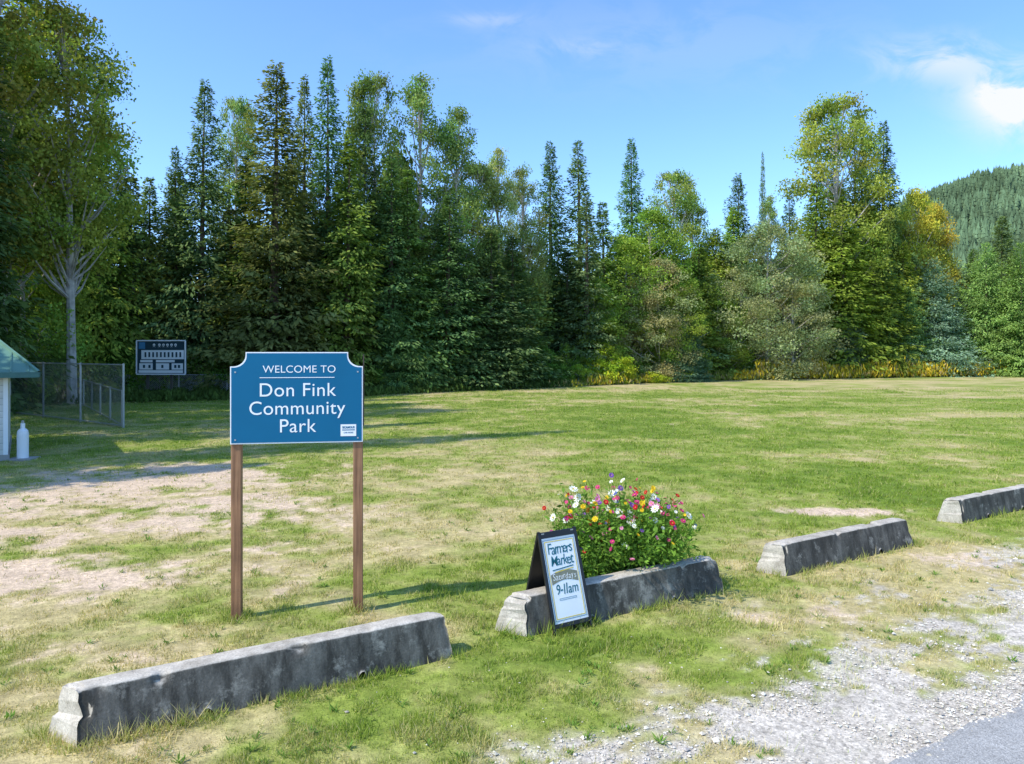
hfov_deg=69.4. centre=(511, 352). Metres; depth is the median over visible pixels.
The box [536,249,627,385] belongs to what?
fir tree
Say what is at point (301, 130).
fir tree
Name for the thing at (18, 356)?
hip cap
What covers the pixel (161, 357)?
scoreboard
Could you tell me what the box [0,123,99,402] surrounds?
broadleaf tree
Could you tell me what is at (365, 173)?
fir tree
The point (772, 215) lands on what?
cottonwood tree
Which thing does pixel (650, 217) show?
broadleaf tree
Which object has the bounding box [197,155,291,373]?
cedar tree
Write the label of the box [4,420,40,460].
gas cylinder
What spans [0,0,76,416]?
fir tree
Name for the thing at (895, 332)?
spruce tree
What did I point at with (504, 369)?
spruce tree
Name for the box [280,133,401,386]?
cedar tree
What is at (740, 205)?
fir tree
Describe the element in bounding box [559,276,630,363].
broadleaf tree
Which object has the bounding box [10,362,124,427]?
chain link fence
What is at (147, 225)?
cedar tree
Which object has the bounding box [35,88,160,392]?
cedar tree
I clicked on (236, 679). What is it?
concrete parking barrier
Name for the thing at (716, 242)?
cedar tree
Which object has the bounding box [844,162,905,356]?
fir tree
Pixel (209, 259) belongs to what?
fir tree
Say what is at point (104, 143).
cottonwood tree
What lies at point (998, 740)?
road
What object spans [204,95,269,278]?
cottonwood tree
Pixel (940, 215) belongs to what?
broadleaf tree
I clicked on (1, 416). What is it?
walls
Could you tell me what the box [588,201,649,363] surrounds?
cedar tree
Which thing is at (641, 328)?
willow tree
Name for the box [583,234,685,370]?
broadleaf tree
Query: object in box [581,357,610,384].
golden shrub
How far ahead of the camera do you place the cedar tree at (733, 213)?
74.03 m
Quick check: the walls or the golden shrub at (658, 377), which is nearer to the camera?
the walls
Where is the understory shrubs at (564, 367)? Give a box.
[78,334,984,390]
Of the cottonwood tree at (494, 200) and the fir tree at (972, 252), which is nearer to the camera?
the cottonwood tree at (494, 200)
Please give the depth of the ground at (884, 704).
7.91 m
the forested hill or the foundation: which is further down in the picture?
the foundation
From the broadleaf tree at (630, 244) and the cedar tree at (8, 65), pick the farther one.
the broadleaf tree at (630, 244)
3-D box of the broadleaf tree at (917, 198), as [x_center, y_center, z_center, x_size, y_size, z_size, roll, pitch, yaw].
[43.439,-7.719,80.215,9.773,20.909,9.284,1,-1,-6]
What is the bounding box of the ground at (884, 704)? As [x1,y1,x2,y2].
[0,376,1023,763]
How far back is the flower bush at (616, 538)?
7.22 m
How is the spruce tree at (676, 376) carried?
on the ground at (884, 704)
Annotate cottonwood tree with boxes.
[0,0,112,331]
[0,0,160,403]
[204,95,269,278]
[332,68,418,274]
[379,70,467,315]
[415,103,494,338]
[442,159,516,323]
[475,144,520,317]
[502,161,553,329]
[639,167,712,277]
[672,191,718,284]
[753,193,787,298]
[773,90,904,284]
[808,108,902,291]
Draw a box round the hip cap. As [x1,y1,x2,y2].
[0,340,40,373]
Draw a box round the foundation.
[0,435,11,460]
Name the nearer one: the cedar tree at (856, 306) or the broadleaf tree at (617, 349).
the broadleaf tree at (617, 349)
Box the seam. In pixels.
[10,351,11,371]
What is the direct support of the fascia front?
attached to the roof
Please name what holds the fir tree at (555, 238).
on the forest floor
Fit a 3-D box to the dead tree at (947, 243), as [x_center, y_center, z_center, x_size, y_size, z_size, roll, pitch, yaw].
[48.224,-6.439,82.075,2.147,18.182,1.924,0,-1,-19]
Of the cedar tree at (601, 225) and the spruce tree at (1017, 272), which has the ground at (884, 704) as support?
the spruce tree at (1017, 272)
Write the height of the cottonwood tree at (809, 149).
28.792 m
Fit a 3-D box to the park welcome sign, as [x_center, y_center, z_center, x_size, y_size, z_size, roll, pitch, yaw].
[-1.960,1.299,6.794,1.180,2.602,0.112,0,0,-10]
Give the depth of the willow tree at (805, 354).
66.68 m
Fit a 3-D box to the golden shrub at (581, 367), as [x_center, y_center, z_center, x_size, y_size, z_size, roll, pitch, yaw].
[4.918,1.666,54.094,2.109,1.770,2.205,0,0,-38]
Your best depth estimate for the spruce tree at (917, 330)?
73.02 m
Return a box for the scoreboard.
[136,340,186,390]
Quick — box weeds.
[0,470,1023,763]
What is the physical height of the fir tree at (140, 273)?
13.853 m
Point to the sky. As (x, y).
(705, 88)
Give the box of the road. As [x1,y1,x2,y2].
[888,692,1023,763]
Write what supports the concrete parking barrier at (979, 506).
on the ground at (884, 704)
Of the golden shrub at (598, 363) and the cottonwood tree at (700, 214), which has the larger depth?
the cottonwood tree at (700, 214)
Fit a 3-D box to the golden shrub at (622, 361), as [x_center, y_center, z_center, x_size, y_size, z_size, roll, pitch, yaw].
[7.036,0.916,55.986,5.040,3.462,4.638,0,1,2]
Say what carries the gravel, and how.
on the ground at (884, 704)
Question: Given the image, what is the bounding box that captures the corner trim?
[3,378,7,454]
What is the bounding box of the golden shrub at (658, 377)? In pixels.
[635,371,672,382]
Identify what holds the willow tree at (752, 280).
on the forest floor
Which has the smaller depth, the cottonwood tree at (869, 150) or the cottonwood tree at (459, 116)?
the cottonwood tree at (459, 116)
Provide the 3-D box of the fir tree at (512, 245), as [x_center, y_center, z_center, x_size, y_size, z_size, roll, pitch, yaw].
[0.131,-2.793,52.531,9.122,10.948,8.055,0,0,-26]
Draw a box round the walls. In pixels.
[0,378,9,454]
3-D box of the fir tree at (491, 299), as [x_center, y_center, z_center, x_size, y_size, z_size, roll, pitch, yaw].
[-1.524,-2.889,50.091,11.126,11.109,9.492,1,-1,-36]
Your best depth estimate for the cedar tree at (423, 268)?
46.37 m
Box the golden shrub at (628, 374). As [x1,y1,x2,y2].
[620,365,637,383]
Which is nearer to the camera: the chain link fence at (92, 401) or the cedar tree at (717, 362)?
the chain link fence at (92, 401)
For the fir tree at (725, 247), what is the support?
on the forest floor
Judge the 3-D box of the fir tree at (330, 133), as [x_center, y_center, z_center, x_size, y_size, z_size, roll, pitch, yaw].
[-11.821,-7.860,46.236,7.112,21.437,8.044,0,0,-11]
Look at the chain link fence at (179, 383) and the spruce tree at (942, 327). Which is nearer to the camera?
the chain link fence at (179, 383)
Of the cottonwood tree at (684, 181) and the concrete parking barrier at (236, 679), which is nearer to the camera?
the concrete parking barrier at (236, 679)
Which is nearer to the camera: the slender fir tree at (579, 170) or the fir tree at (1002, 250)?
the slender fir tree at (579, 170)
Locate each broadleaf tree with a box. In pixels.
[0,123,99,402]
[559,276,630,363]
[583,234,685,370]
[598,202,717,369]
[642,267,717,382]
[694,282,758,372]
[889,184,965,335]
[917,201,968,330]
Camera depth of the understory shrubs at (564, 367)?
40.94 m
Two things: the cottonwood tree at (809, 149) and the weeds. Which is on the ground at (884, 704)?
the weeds
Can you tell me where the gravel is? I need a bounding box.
[23,537,1023,763]
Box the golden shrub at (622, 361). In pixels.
[583,343,639,384]
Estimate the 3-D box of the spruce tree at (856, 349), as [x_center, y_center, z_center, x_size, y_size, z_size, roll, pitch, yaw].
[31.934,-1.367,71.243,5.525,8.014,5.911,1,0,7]
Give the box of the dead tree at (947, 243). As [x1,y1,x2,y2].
[943,214,952,294]
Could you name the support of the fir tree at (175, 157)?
on the forest floor
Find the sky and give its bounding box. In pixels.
[0,0,1023,309]
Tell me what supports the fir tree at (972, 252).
on the forest floor
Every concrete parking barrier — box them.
[49,612,451,746]
[495,555,723,636]
[756,518,912,575]
[937,484,1023,523]
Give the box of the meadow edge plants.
[18,357,1022,404]
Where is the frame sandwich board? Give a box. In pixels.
[526,526,592,634]
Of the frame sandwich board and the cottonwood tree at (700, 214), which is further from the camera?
the cottonwood tree at (700, 214)
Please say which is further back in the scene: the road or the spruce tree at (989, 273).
the spruce tree at (989, 273)
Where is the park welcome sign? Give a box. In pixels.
[230,352,363,619]
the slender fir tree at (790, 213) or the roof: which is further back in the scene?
the slender fir tree at (790, 213)
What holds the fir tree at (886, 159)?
on the forest floor
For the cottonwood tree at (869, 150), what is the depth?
75.65 m
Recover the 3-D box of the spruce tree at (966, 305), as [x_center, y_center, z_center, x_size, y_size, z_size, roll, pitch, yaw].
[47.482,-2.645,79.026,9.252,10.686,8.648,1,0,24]
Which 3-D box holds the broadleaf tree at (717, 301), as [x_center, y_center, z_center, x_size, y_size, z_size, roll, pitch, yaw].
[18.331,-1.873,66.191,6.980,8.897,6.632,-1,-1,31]
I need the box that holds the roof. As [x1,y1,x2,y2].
[0,344,37,372]
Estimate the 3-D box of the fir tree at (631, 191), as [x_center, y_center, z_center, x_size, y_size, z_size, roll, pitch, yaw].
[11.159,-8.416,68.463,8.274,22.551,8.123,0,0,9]
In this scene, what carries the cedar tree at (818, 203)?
on the forest floor
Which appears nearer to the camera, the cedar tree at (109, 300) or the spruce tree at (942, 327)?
the cedar tree at (109, 300)
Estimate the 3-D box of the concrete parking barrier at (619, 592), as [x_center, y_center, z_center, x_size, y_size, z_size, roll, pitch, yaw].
[0.996,2.259,6.948,2.516,0.352,0.304,0,0,-31]
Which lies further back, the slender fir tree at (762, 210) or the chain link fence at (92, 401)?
the slender fir tree at (762, 210)
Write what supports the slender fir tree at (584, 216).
on the forest floor
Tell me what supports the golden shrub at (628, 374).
on the ground at (884, 704)
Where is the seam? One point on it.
(10, 360)
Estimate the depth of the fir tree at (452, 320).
47.22 m
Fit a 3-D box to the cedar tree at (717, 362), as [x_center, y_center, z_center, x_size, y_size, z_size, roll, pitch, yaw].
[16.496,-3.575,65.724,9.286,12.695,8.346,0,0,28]
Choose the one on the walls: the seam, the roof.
the roof
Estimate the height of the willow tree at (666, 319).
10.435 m
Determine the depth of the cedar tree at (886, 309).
72.51 m
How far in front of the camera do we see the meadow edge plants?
53.64 m
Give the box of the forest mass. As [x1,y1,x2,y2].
[0,9,1023,390]
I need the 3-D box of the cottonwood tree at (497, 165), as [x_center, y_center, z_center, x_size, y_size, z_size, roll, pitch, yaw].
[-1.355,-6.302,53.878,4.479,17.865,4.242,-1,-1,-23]
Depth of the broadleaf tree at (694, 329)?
59.80 m
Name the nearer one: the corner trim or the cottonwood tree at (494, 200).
the corner trim
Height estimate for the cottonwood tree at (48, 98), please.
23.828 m
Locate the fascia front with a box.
[0,372,38,377]
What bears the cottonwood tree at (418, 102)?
on the forest floor
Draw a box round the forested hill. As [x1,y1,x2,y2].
[749,162,1023,293]
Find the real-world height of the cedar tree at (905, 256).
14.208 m
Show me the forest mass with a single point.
(408, 161)
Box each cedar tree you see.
[1,0,123,393]
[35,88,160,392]
[121,176,189,353]
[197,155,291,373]
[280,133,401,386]
[366,168,472,391]
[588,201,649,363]
[686,242,750,380]
[701,226,752,367]
[717,204,757,358]
[770,174,870,368]
[794,195,897,378]
[851,205,925,377]
[889,241,945,376]
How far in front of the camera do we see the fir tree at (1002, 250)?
78.58 m
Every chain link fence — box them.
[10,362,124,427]
[77,378,121,426]
[84,374,229,390]
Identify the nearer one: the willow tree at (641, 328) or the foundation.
the foundation
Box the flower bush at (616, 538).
[542,473,705,577]
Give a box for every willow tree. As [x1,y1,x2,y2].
[612,257,705,380]
[618,276,678,370]
[693,218,853,380]
[702,262,806,379]
[751,250,839,378]
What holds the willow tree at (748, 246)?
on the forest floor
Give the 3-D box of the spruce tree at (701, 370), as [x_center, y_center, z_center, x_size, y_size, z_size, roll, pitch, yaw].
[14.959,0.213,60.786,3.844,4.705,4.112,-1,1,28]
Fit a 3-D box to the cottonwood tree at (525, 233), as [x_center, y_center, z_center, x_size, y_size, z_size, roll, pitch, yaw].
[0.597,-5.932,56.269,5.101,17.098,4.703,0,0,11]
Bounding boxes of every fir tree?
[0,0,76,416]
[87,161,164,378]
[127,79,260,389]
[146,146,211,345]
[176,60,378,390]
[267,73,340,338]
[279,54,375,363]
[323,101,430,379]
[352,152,452,393]
[410,190,501,390]
[435,228,566,390]
[474,235,574,387]
[527,140,577,355]
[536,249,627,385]
[549,192,632,365]
[556,140,618,344]
[609,138,657,290]
[711,242,758,364]
[718,173,775,337]
[757,152,771,286]
[774,191,796,293]
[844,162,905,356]
[865,120,936,356]
[958,249,984,316]
[968,216,1023,368]
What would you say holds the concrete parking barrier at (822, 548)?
on the ground at (884, 704)
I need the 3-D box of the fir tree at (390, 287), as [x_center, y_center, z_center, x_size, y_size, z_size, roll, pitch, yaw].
[-7.150,-4.834,45.967,7.212,15.098,7.357,0,0,3]
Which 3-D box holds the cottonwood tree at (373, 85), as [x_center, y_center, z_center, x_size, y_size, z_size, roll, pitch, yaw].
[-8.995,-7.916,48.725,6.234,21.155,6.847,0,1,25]
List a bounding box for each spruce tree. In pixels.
[365,308,432,392]
[478,312,534,387]
[652,312,709,382]
[683,335,718,381]
[824,298,870,365]
[876,277,928,376]
[888,290,952,376]
[905,258,998,377]
[947,278,991,359]
[948,242,1023,376]
[970,241,1023,376]
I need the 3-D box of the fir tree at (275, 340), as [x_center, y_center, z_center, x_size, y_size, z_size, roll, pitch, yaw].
[-13.824,-7.024,42.910,11.390,19.714,13.352,1,1,40]
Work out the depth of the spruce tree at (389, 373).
43.82 m
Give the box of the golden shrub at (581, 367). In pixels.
[567,364,595,381]

